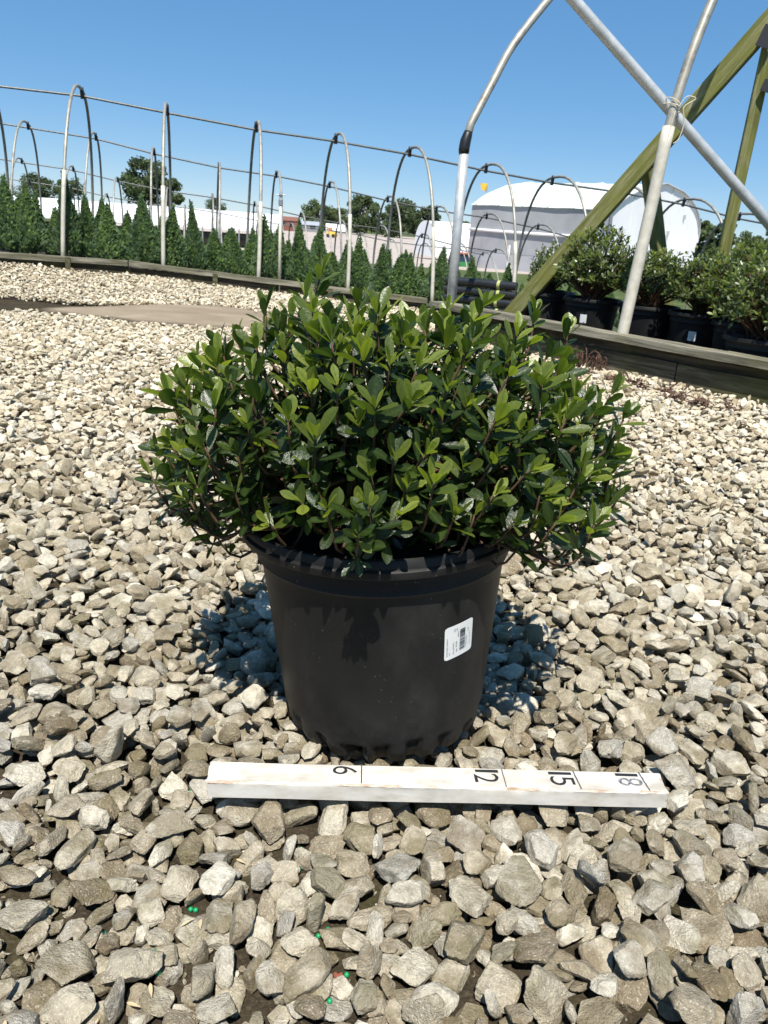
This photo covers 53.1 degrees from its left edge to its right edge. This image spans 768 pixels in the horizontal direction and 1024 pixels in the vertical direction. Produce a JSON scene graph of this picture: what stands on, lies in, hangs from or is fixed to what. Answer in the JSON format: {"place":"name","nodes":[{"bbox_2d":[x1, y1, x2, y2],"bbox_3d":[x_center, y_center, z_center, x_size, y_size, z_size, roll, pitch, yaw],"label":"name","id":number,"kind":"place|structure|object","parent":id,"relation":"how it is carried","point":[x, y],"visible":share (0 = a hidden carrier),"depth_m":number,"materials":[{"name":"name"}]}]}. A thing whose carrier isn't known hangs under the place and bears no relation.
{"place":"outdoors","nodes":[
{"label":"outdoors","id":0,"kind":"place"},
{"bbox_2d":[0,218,767,1023],"bbox_3d":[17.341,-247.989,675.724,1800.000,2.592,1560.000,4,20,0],"label":"ground","id":1,"kind":"structure","parent":0,"point":[140,680],"depth_m":0.86,"materials":[{"name":"gravel"}]},
{"bbox_2d":[0,171,29,252],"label":"conical evergreen","id":2,"kind":"object","parent":1,"relation":"on","point":[8,219],"visible":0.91,"depth_m":5.35,"materials":[{"name":"green plant"}]},
{"bbox_2d":[2,193,42,253],"bbox_3d":[-2.560,-2.021,5.472,0.312,0.461,0.300,5,25,6],"label":"conical evergreen","id":3,"kind":"object","parent":1,"relation":"on","point":[17,200],"visible":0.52,"depth_m":5.39,"materials":[{"name":"green plant"}]},
{"bbox_2d":[12,178,47,253],"bbox_3d":[-2.499,-2.047,5.434,0.227,0.581,0.250,12,22,20],"label":"conical evergreen","id":4,"kind":"object","parent":1,"relation":"on","point":[28,211],"visible":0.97,"depth_m":5.38,"materials":[{"name":"green plant"}]},
{"bbox_2d":[16,171,54,197],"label":"broadleaf tree","id":5,"kind":"object","parent":1,"relation":"on","point":[45,192],"visible":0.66,"depth_m":203.49,"materials":[{"name":"green plant"}]},
{"bbox_2d":[32,189,46,253],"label":"conical evergreen","id":6,"kind":"object","parent":1,"relation":"on","point":[35,199],"visible":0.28,"depth_m":5.66,"materials":[{"name":"green plant"}]},
{"bbox_2d":[43,206,72,255],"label":"conical evergreen","id":7,"kind":"object","parent":1,"relation":"on","point":[49,249],"visible":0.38,"depth_m":5.50,"materials":[{"name":"green plant"}]},
{"bbox_2d":[49,169,84,256],"bbox_3d":[-2.250,-2.069,5.451,0.242,0.693,0.276,3,22,-3],"label":"conical evergreen","id":8,"kind":"object","parent":1,"relation":"on","point":[73,228],"visible":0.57,"depth_m":5.42,"materials":[{"name":"green plant"}]},
{"bbox_2d":[50,177,83,199],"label":"broadleaf tree","id":9,"kind":"object","parent":1,"relation":"on","point":[71,182],"visible":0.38,"depth_m":205.95,"materials":[{"name":"green plant"}]},
{"bbox_2d":[72,193,104,257],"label":"conical evergreen","id":10,"kind":"object","parent":1,"relation":"on","point":[88,225],"visible":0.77,"depth_m":5.53,"materials":[{"name":"green plant"}]},
{"bbox_2d":[94,197,104,264],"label":"conical evergreen","id":11,"kind":"object","parent":1,"relation":"on","point":[100,210],"visible":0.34,"depth_m":5.76,"materials":[{"name":"green plant"}]},
{"bbox_2d":[86,202,125,258],"bbox_3d":[-2.018,-1.993,5.586,0.337,0.483,0.319,13,17,22],"label":"conical evergreen","id":12,"kind":"object","parent":1,"relation":"on","point":[106,235],"visible":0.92,"depth_m":5.53,"materials":[{"name":"green plant"}]},
{"bbox_2d":[103,228,140,266],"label":"conical evergreen","id":13,"kind":"object","parent":1,"relation":"on","point":[123,236],"visible":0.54,"depth_m":5.60,"materials":[{"name":"green plant"}]},
{"bbox_2d":[119,210,131,267],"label":"conical evergreen","id":14,"kind":"object","parent":1,"relation":"on","point":[125,224],"visible":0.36,"depth_m":5.80,"materials":[{"name":"green plant"}]},
{"bbox_2d":[119,155,167,205],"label":"broadleaf tree","id":15,"kind":"object","parent":1,"relation":"on","point":[132,177],"visible":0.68,"depth_m":201.03,"materials":[{"name":"green plant"}]},
{"bbox_2d":[13,196,278,246],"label":"long greenhouse","id":16,"kind":"object","parent":1,"relation":"on","point":[203,218],"visible":0.24,"depth_m":60.02,"materials":[{"name":"white plastic"}]},
{"bbox_2d":[124,193,167,269],"bbox_3d":[-1.748,-2.012,5.613,0.336,0.595,0.267,2,21,1],"label":"conical evergreen","id":17,"kind":"object","parent":1,"relation":"on","point":[143,232],"visible":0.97,"depth_m":5.57,"materials":[{"name":"green plant"}]},
{"bbox_2d":[139,225,170,269],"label":"conical evergreen","id":18,"kind":"object","parent":1,"relation":"on","point":[159,239],"visible":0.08,"depth_m":5.72,"materials":[{"name":"green plant"}]},
{"bbox_2d":[152,203,188,272],"bbox_3d":[-1.549,-1.968,5.630,0.302,0.553,0.325,-10,30,-34],"label":"conical evergreen","id":19,"kind":"object","parent":1,"relation":"on","point":[175,242],"visible":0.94,"depth_m":5.57,"materials":[{"name":"green plant"}]},
{"bbox_2d":[160,177,184,205],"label":"broadleaf tree","id":20,"kind":"object","parent":1,"relation":"on","point":[178,199],"visible":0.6,"depth_m":201.65,"materials":[{"name":"green plant"}]},
{"bbox_2d":[174,233,208,273],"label":"conical evergreen","id":21,"kind":"object","parent":1,"relation":"on","point":[187,259],"visible":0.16,"depth_m":5.74,"materials":[{"name":"green plant"}]},
{"bbox_2d":[179,199,210,269],"bbox_3d":[-1.423,-2.004,5.721,0.213,0.606,0.237,-11,22,-29],"label":"conical evergreen","id":22,"kind":"object","parent":1,"relation":"on","point":[194,240],"visible":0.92,"depth_m":5.68,"materials":[{"name":"green plant"}]},
{"bbox_2d":[204,198,226,210],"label":"broadleaf tree","id":23,"kind":"object","parent":1,"relation":"on","point":[209,205],"visible":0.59,"depth_m":242.12,"materials":[{"name":"green plant"}]},
{"bbox_2d":[199,228,233,277],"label":"conical evergreen","id":24,"kind":"object","parent":1,"relation":"on","point":[216,252],"visible":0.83,"depth_m":5.75,"materials":[{"name":"green plant"}]},
{"bbox_2d":[222,228,231,270],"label":"conical evergreen","id":25,"kind":"object","parent":1,"relation":"on","point":[226,239],"visible":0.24,"depth_m":6.00,"materials":[{"name":"green plant"}]},
{"bbox_2d":[221,227,248,274],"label":"conical evergreen","id":26,"kind":"object","parent":1,"relation":"on","point":[235,254],"visible":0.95,"depth_m":5.76,"materials":[{"name":"green plant"}]},
{"bbox_2d":[230,238,264,277],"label":"conical evergreen","id":27,"kind":"object","parent":1,"relation":"on","point":[249,248],"visible":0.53,"depth_m":5.83,"materials":[{"name":"green plant"}]},
{"bbox_2d":[246,227,256,245],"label":"conical evergreen","id":28,"kind":"object","parent":1,"relation":"on","point":[252,234],"visible":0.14,"depth_m":6.04,"materials":[{"name":"green plant"}]},
{"bbox_2d":[9,178,498,279],"bbox_3d":[-4.037,-5.025,14.239,12.943,2.297,1.643,-1,21,-13],"label":"hoop tunnel frame","id":29,"kind":"object","parent":1,"relation":"on","point":[185,208],"visible":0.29,"depth_m":14.55,"materials":[{"name":"grey metal"}]},
{"bbox_2d":[0,157,512,276],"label":"hoop tunnel frame","id":30,"kind":"object","parent":1,"relation":"on","point":[212,206],"visible":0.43,"depth_m":11.71,"materials":[{"name":"grey metal"}]},
{"bbox_2d":[247,214,284,278],"bbox_3d":[-0.903,-1.957,5.838,0.311,0.578,0.244,-15,24,-37],"label":"conical evergreen","id":31,"kind":"object","parent":1,"relation":"on","point":[268,249],"visible":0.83,"depth_m":5.78,"materials":[{"name":"green plant"}]},
{"bbox_2d":[277,192,284,291],"bbox_3d":[-0.764,-1.968,5.643,0.060,0.710,0.032,4,20,0],"label":"sprinkler riser","id":32,"kind":"object","parent":1,"relation":"on","point":[280,201],"visible":0.88,"depth_m":5.62,"materials":[{"name":"white plastic"}]},
{"bbox_2d":[268,223,294,290],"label":"conical evergreen","id":33,"kind":"object","parent":1,"relation":"on","point":[284,256],"visible":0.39,"depth_m":5.88,"materials":[{"name":"green plant"}]},
{"bbox_2d":[285,239,291,254],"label":"conical evergreen","id":34,"kind":"object","parent":1,"relation":"on","point":[288,245],"visible":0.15,"depth_m":6.10,"materials":[{"name":"green plant"}]},
{"bbox_2d":[283,216,297,230],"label":"brick house","id":35,"kind":"structure","parent":1,"relation":"on","point":[289,220],"depth_m":196.59,"materials":[{"name":"red brick"}]},
{"bbox_2d":[283,217,312,281],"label":"conical evergreen","id":36,"kind":"object","parent":1,"relation":"on","point":[298,253],"visible":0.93,"depth_m":5.85,"materials":[{"name":"green plant"}]},
{"bbox_2d":[3,120,605,271],"bbox_3d":[-1.937,-3.301,8.872,9.543,2.388,1.643,-1,21,-13],"label":"hoop tunnel frame","id":37,"kind":"object","parent":1,"relation":"on","point":[219,167],"visible":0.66,"depth_m":8.91,"materials":[{"name":"grey metal"}]},
{"bbox_2d":[294,250,316,281],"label":"conical evergreen","id":38,"kind":"object","parent":1,"relation":"on","point":[310,258],"visible":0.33,"depth_m":5.93,"materials":[{"name":"green plant"}]},
{"bbox_2d":[301,221,323,232],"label":"storage shed","id":39,"kind":"structure","parent":1,"relation":"on","point":[311,224],"depth_m":203.29,"materials":[{"name":"grey metal"}]},
{"bbox_2d":[310,224,328,260],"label":"conical evergreen","id":40,"kind":"object","parent":1,"relation":"on","point":[319,235],"visible":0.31,"depth_m":6.20,"materials":[{"name":"green plant"}]},
{"bbox_2d":[301,198,338,227],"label":"broadleaf tree","id":41,"kind":"object","parent":1,"relation":"on","point":[309,211],"visible":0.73,"depth_m":222.67,"materials":[{"name":"green plant"}]},
{"bbox_2d":[309,240,338,285],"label":"conical evergreen","id":42,"kind":"object","parent":1,"relation":"on","point":[328,269],"visible":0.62,"depth_m":5.92,"materials":[{"name":"green plant"}]},
{"bbox_2d":[326,227,336,237],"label":"yellow loader","id":43,"kind":"object","parent":1,"relation":"on","point":[332,234],"visible":0.81,"depth_m":144.51,"materials":[{"name":"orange metal"}]},
{"bbox_2d":[326,223,344,231],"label":"white tunnel tent","id":44,"kind":"object","parent":1,"relation":"on","point":[333,226],"visible":0.55,"depth_m":190.68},
{"bbox_2d":[328,251,343,286],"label":"conical evergreen","id":45,"kind":"object","parent":1,"relation":"on","point":[333,262],"visible":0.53,"depth_m":6.04,"materials":[{"name":"green plant"}]},
{"bbox_2d":[332,208,347,232],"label":"broadleaf tree","id":46,"kind":"object","parent":1,"relation":"on","point":[342,211],"visible":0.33,"depth_m":228.21,"materials":[{"name":"green plant"}]},
{"bbox_2d":[339,244,352,274],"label":"conical evergreen","id":47,"kind":"object","parent":1,"relation":"on","point":[343,264],"visible":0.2,"depth_m":6.22,"materials":[{"name":"green plant"}]},
{"bbox_2d":[339,240,353,266],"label":"conical evergreen","id":48,"kind":"object","parent":1,"relation":"on","point":[346,244],"visible":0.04,"depth_m":6.68,"materials":[{"name":"green plant"}]},
{"bbox_2d":[340,235,370,302],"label":"conical evergreen","id":49,"kind":"object","parent":1,"relation":"on","point":[358,266],"visible":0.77,"depth_m":5.95,"materials":[{"name":"green plant"}]},
{"bbox_2d":[338,193,382,234],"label":"broadleaf tree","id":50,"kind":"object","parent":1,"relation":"on","point":[360,216],"visible":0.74,"depth_m":221.81,"materials":[{"name":"green plant"}]},
{"bbox_2d":[363,249,372,274],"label":"conical evergreen","id":51,"kind":"object","parent":1,"relation":"on","point":[366,259],"visible":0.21,"depth_m":6.37,"materials":[{"name":"green plant"}]},
{"bbox_2d":[368,243,395,292],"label":"conical evergreen","id":52,"kind":"object","parent":1,"relation":"on","point":[380,275],"visible":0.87,"depth_m":6.04,"materials":[{"name":"green plant"}]},
{"bbox_2d":[240,503,524,761],"bbox_3d":[-0.001,0.111,0.883,0.308,0.252,0.308,0,20,1],"label":"nursery pot","id":53,"kind":"object","parent":1,"relation":"on","point":[382,658],"visible":0.79,"depth_m":0.78,"materials":[{"name":"black plastic"}]},
{"bbox_2d":[134,252,645,576],"bbox_3d":[0.015,-0.097,0.814,0.557,0.324,0.450,4,20,0],"label":"azalea shrub","id":54,"kind":"object","parent":53,"relation":"in","point":[405,446],"visible":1,"depth_m":0.72,"materials":[{"name":"green plant"}]},
{"bbox_2d":[0,84,767,308],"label":"hoop tunnel frame","id":55,"kind":"object","parent":1,"relation":"on","point":[62,261],"visible":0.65,"depth_m":5.80,"materials":[{"name":"grey metal"}]},
{"bbox_2d":[372,212,395,236],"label":"broadleaf tree","id":56,"kind":"object","parent":1,"relation":"on","point":[382,218],"visible":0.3,"depth_m":220.06,"materials":[{"name":"green plant"}]},
{"bbox_2d":[386,249,391,268],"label":"conical evergreen","id":57,"kind":"object","parent":1,"relation":"on","point":[388,255],"visible":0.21,"depth_m":6.28,"materials":[{"name":"green plant"}]},
{"bbox_2d":[375,253,413,295],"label":"conical evergreen","id":58,"kind":"object","parent":1,"relation":"on","point":[396,268],"visible":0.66,"depth_m":6.10,"materials":[{"name":"green plant"}]},
{"bbox_2d":[380,197,418,237],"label":"broadleaf tree","id":59,"kind":"object","parent":1,"relation":"on","point":[407,215],"visible":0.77,"depth_m":203.23,"materials":[{"name":"green plant"}]},
{"bbox_2d":[392,252,424,296],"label":"conical evergreen","id":60,"kind":"object","parent":1,"relation":"on","point":[409,273],"visible":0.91,"depth_m":6.08,"materials":[{"name":"green plant"}]},
{"bbox_2d":[413,263,429,297],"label":"conical evergreen","id":61,"kind":"object","parent":1,"relation":"on","point":[420,271],"visible":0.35,"depth_m":6.20,"materials":[{"name":"green plant"}]},
{"bbox_2d":[410,205,440,234],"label":"broadleaf tree","id":62,"kind":"object","parent":1,"relation":"on","point":[423,214],"visible":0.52,"depth_m":205.66,"materials":[{"name":"green plant"}]},
{"bbox_2d":[418,245,448,310],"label":"conical evergreen","id":63,"kind":"object","parent":1,"relation":"on","point":[441,269],"visible":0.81,"depth_m":6.13,"materials":[{"name":"green plant"}]},
{"bbox_2d":[426,257,440,307],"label":"conical evergreen","id":64,"kind":"object","parent":1,"relation":"on","point":[428,274],"visible":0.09,"depth_m":6.41,"materials":[{"name":"green plant"}]},
{"bbox_2d":[205,761,668,807],"bbox_3d":[0.056,0.276,0.778,0.465,0.020,0.032,3,20,-4],"label":"measuring stick","id":65,"kind":"object","parent":1,"relation":"on","point":[394,783],"visible":1,"depth_m":0.77,"materials":[{"name":"white paint"}]},
{"bbox_2d":[414,220,469,256],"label":"round greenhouse","id":66,"kind":"object","parent":1,"relation":"on","point":[443,232],"visible":0.23,"depth_m":69.03,"materials":[{"name":"white plastic"}]},
{"bbox_2d":[449,252,471,266],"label":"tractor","id":67,"kind":"object","parent":1,"relation":"on","point":[462,263],"visible":0.17,"depth_m":51.19,"materials":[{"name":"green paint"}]},
{"bbox_2d":[458,255,478,304],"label":"conical evergreen","id":68,"kind":"object","parent":1,"relation":"on","point":[471,271],"visible":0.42,"depth_m":6.24,"materials":[{"name":"green plant"}]},
{"bbox_2d":[478,183,487,271],"bbox_3d":[1.371,-3.801,11.356,0.107,1.974,0.027,5,20,4],"label":"flag marker","id":69,"kind":"object","parent":1,"relation":"on","point":[484,186],"visible":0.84,"depth_m":11.04,"materials":[{"name":"orange plastic"}]},
{"bbox_2d":[496,263,512,308],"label":"conical evergreen","id":70,"kind":"object","parent":1,"relation":"on","point":[507,276],"visible":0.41,"depth_m":6.29,"materials":[{"name":"green plant"}]},
{"bbox_2d":[520,289,575,321],"bbox_3d":[0.947,-1.164,4.512,0.324,0.252,0.323,6,22,8],"label":"nursery pot","id":71,"kind":"object","parent":1,"relation":"on","point":[554,310],"visible":0.37,"depth_m":4.38,"materials":[{"name":"black plastic"}]},
{"bbox_2d":[526,239,568,293],"bbox_3d":[0.966,-1.396,4.430,0.287,0.334,0.273,4,20,0],"label":"potted shrub","id":72,"kind":"object","parent":71,"relation":"in","point":[552,287],"visible":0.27,"depth_m":4.40,"materials":[{"name":"green plant"}]},
{"bbox_2d":[567,283,579,294],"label":"conical evergreen","id":73,"kind":"object","parent":1,"relation":"on","point":[570,288],"visible":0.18,"depth_m":6.79,"materials":[{"name":"green plant"}]},
{"bbox_2d":[466,182,700,271],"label":"greenhouse","id":74,"kind":"object","parent":1,"relation":"on","point":[557,208],"visible":0.54,"depth_m":49.17,"materials":[{"name":"white plastic"}]},
{"bbox_2d":[573,343,597,367],"bbox_3d":[0.908,-0.707,3.516,0.147,0.123,0.156,-16,28,-43],"label":"dry weed","id":75,"kind":"object","parent":1,"relation":"on","point":[580,356],"visible":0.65,"depth_m":3.54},
{"bbox_2d":[562,295,622,330],"bbox_3d":[1.131,-1.050,4.237,0.323,0.252,0.323,4,20,0],"label":"nursery pot","id":76,"kind":"object","parent":1,"relation":"on","point":[599,314],"visible":0.55,"depth_m":4.11,"materials":[{"name":"black plastic"}]},
{"bbox_2d":[552,223,636,300],"bbox_3d":[1.146,-1.325,4.142,0.491,0.438,0.485,10,21,15],"label":"potted shrub","id":77,"kind":"object","parent":76,"relation":"on","point":[592,274],"visible":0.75,"depth_m":4.04,"materials":[{"name":"green plant"}]},
{"bbox_2d":[429,0,767,404],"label":"hoop house frame","id":78,"kind":"object","parent":1,"relation":"on","point":[737,374],"visible":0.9,"depth_m":3.29,"materials":[{"name":"grey"}]},
{"bbox_2d":[588,350,608,370],"bbox_3d":[0.993,-0.670,3.462,0.130,0.103,0.123,-3,21,-18],"label":"dry weed","id":79,"kind":"object","parent":1,"relation":"on","point":[601,361],"visible":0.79,"depth_m":3.47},
{"bbox_2d":[602,374,615,382],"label":"dry weed","id":80,"kind":"object","parent":1,"relation":"on","point":[609,377],"visible":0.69,"depth_m":3.28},
{"bbox_2d":[621,371,647,382],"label":"dry weed","id":81,"kind":"object","parent":1,"relation":"on","point":[628,377],"visible":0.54,"depth_m":3.24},
{"bbox_2d":[503,8,767,313],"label":"timber brace frame","id":82,"kind":"object","parent":1,"relation":"on","point":[735,60],"visible":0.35,"depth_m":3.74,"materials":[{"name":"green wood"}]},
{"bbox_2d":[631,379,650,389],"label":"dry weed","id":83,"kind":"object","parent":1,"relation":"on","point":[640,384],"visible":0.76,"depth_m":3.14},
{"bbox_2d":[616,301,680,339],"bbox_3d":[1.364,-0.955,4.026,0.324,0.252,0.324,10,21,16],"label":"nursery pot","id":84,"kind":"object","parent":1,"relation":"on","point":[650,322],"visible":0.45,"depth_m":3.90,"materials":[{"name":"black plastic"}]},
{"bbox_2d":[612,247,687,307],"bbox_3d":[1.386,-1.184,3.939,0.406,0.333,0.406,16,23,29],"label":"potted shrub","id":85,"kind":"object","parent":84,"relation":"on","point":[653,282],"visible":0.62,"depth_m":3.88,"materials":[{"name":"green plant"}]},
{"bbox_2d":[653,384,675,392],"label":"dry weed","id":86,"kind":"object","parent":1,"relation":"on","point":[668,389],"visible":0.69,"depth_m":3.10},
{"bbox_2d":[659,383,695,401],"bbox_3d":[1.126,-0.452,2.958,0.132,0.091,0.126,14,23,25],"label":"dry weed","id":87,"kind":"object","parent":1,"relation":"on","point":[682,398],"visible":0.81,"depth_m":2.96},
{"bbox_2d":[682,396,711,408],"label":"dry weed","id":88,"kind":"object","parent":1,"relation":"on","point":[705,403],"visible":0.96,"depth_m":2.88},
{"bbox_2d":[667,309,732,347],"bbox_3d":[1.533,-0.846,3.764,0.323,0.252,0.323,4,20,0],"label":"nursery pot","id":89,"kind":"object","parent":1,"relation":"on","point":[687,326],"visible":0.48,"depth_m":3.65,"materials":[{"name":"black plastic"}]},
{"bbox_2d":[661,245,742,315],"bbox_3d":[1.549,-1.087,3.671,0.440,0.362,0.419,-14,27,-40],"label":"potted shrub","id":90,"kind":"object","parent":89,"relation":"on","point":[686,280],"visible":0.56,"depth_m":3.63,"materials":[{"name":"green plant"}]},
{"bbox_2d":[694,218,716,257],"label":"broadleaf tree","id":91,"kind":"object","parent":1,"relation":"on","point":[707,227],"visible":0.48,"depth_m":148.04,"materials":[{"name":"green plant"}]},
{"bbox_2d":[708,224,737,259],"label":"broadleaf tree","id":92,"kind":"object","parent":1,"relation":"on","point":[717,232],"visible":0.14,"depth_m":149.60,"materials":[{"name":"green plant"}]},
{"bbox_2d":[710,319,754,349],"bbox_3d":[1.622,-0.723,3.477,0.323,0.252,0.324,3,20,-5],"label":"nursery pot","id":93,"kind":"object","parent":1,"relation":"on","point":[718,341],"visible":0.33,"depth_m":3.42,"materials":[{"name":"black plastic"}]},
{"bbox_2d":[697,239,767,326],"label":"potted shrub","id":94,"kind":"object","parent":93,"relation":"on","point":[714,286],"visible":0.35,"depth_m":3.36,"materials":[{"name":"green plant"}]},
{"bbox_2d":[722,397,743,410],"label":"dry weed","id":95,"kind":"object","parent":1,"relation":"on","point":[729,406],"visible":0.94,"depth_m":2.86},
{"bbox_2d":[721,331,767,357],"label":"nursery pot","id":96,"kind":"object","parent":1,"relation":"on","point":[738,341],"visible":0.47,"depth_m":3.07,"materials":[{"name":"black plastic"}]},
{"bbox_2d":[707,253,767,341],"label":"potted shrub","id":97,"kind":"object","parent":96,"relation":"on","point":[741,306],"visible":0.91,"depth_m":3.06,"materials":[{"name":"green plant"}]},
{"bbox_2d":[731,230,763,258],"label":"broadleaf tree","id":98,"kind":"object","parent":1,"relation":"on","point":[749,237],"visible":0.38,"depth_m":142.94,"materials":[{"name":"green plant"}]},
{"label":"drain pipe","id":99,"kind":"object","parent":1,"relation":"on","visible":0},
{"bbox_2d":[459,303,504,309],"bbox_3d":[0.612,-1.306,4.972,0.490,0.054,0.055,14,22,25],"label":"drain pipe","id":100,"kind":"object","parent":99,"relation":"on","point":[491,308],"visible":0.17,"depth_m":4.91,"materials":[{"name":"black"}]},
{"bbox_2d":[443,293,512,307],"bbox_3d":[0.609,-1.360,4.952,0.478,0.055,0.055,14,23,26],"label":"drain pipe","id":101,"kind":"object","parent":100,"relation":"on","point":[468,299],"visible":0.52,"depth_m":4.94,"materials":[{"name":"black"}]},
{"bbox_2d":[444,284,517,299],"bbox_3d":[0.616,-1.411,4.933,0.486,0.054,0.055,14,23,25],"label":"drain pipe","id":102,"kind":"object","parent":101,"relation":"on","point":[474,291],"visible":0.65,"depth_m":4.92,"materials":[{"name":"black"}]},
{"bbox_2d":[445,276,517,290],"bbox_3d":[0.619,-1.462,4.914,0.483,0.054,0.055,14,23,25],"label":"drain pipe","id":103,"kind":"object","parent":102,"relation":"on","point":[490,284],"visible":1,"depth_m":4.88,"materials":[{"name":"black"}]},
{"bbox_2d":[0,0,767,247],"label":"sky","id":104,"kind":"structure","parent":0,"point":[396,75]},
{"bbox_2d":[604,292,617,320],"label":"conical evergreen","id":105,"kind":"object","parent":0,"point":[611,295],"visible":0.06,"depth_m":6.86,"materials":[{"name":"green plant"}]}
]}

